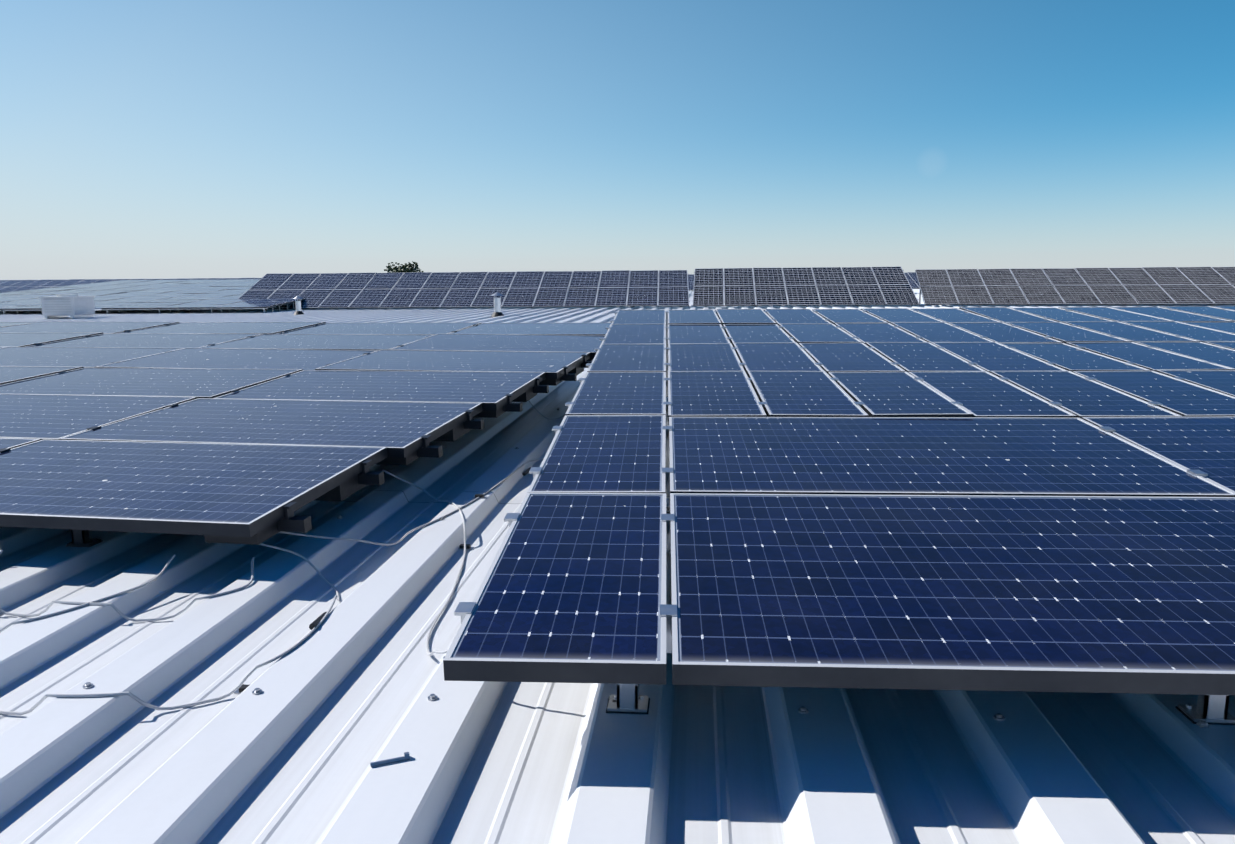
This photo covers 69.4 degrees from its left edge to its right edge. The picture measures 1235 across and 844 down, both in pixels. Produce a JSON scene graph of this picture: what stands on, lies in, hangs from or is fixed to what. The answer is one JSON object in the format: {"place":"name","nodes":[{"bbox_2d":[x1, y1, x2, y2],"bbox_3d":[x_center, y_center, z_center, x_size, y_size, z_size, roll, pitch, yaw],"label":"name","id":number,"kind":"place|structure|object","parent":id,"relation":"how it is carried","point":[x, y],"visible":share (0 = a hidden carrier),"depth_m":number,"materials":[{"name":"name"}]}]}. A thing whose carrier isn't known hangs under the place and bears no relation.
{"place":"outdoors","nodes":[
{"label":"outdoors","id":0,"kind":"place"},
{"bbox_2d":[384,261,423,272],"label":"tree","id":1,"kind":"object","parent":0,"point":[405,268],"visible":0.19,"depth_m":112.45,"materials":[{"name":"green plant"}]},
{"bbox_2d":[0,289,1234,843],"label":"roof sheet","id":2,"kind":"object","parent":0,"point":[290,745],"visible":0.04,"depth_m":1.88,"materials":[{"name":"white paint"}]},
{"bbox_2d":[39,294,101,318],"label":"roof unit","id":3,"kind":"structure","parent":2,"relation":"on","point":[73,306],"depth_m":23.34,"materials":[{"name":"white paint"}]},
{"bbox_2d":[0,279,305,313],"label":"solar panels","id":4,"kind":"object","parent":2,"relation":"on","point":[148,295],"visible":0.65,"depth_m":31.46,"materials":[{"name":"glass"}]},
{"bbox_2d":[0,401,564,766],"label":"cables","id":5,"kind":"object","parent":2,"relation":"on","point":[240,688],"visible":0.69,"depth_m":2.54,"materials":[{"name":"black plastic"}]},
{"bbox_2d":[293,296,303,314],"bbox_3d":[-8.938,-3.252,24.983,0.360,0.570,0.351,0,9,5],"label":"vent","id":6,"kind":"object","parent":2,"relation":"on","point":[298,311],"visible":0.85,"depth_m":24.92,"materials":[{"name":"silver metal"}]},
{"bbox_2d":[0,321,610,546],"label":"solar panels","id":7,"kind":"object","parent":2,"relation":"on","point":[256,433],"visible":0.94,"depth_m":4.65,"materials":[{"name":"blue glass"}]},
{"bbox_2d":[0,272,919,292],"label":"array","id":8,"kind":"object","parent":2,"relation":"on","point":[22,285],"visible":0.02,"depth_m":54.73,"materials":[{"name":"glass"}]},
{"bbox_2d":[238,270,689,309],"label":"solar panels","id":9,"kind":"object","parent":2,"relation":"on","point":[531,289],"visible":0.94,"depth_m":29.98,"materials":[{"name":"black glass"}]},
{"bbox_2d":[491,292,503,317],"bbox_3d":[-3.096,-3.017,22.968,0.432,0.650,0.421,0,9,5],"label":"vent","id":10,"kind":"object","parent":2,"relation":"on","point":[497,312],"visible":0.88,"depth_m":22.89,"materials":[{"name":"silver metal"}]},
{"bbox_2d":[692,266,919,306],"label":"solar panels","id":11,"kind":"object","parent":2,"relation":"on","point":[855,286],"visible":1,"depth_m":29.17,"materials":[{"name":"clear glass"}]},
{"bbox_2d":[443,306,1234,724],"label":"solar panels","id":12,"kind":"object","parent":2,"relation":"on","point":[977,498],"visible":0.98,"depth_m":2.48,"materials":[{"name":"blue glass"}]},
{"bbox_2d":[915,267,1234,305],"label":"solar panels","id":13,"kind":"object","parent":2,"relation":"on","point":[1155,286],"visible":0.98,"depth_m":27.78,"materials":[{"name":"black glass"}]},
{"bbox_2d":[0,0,1234,279],"label":"sky","id":14,"kind":"structure","parent":0,"point":[140,139],"materials":[{"name":"blue"}]}
]}

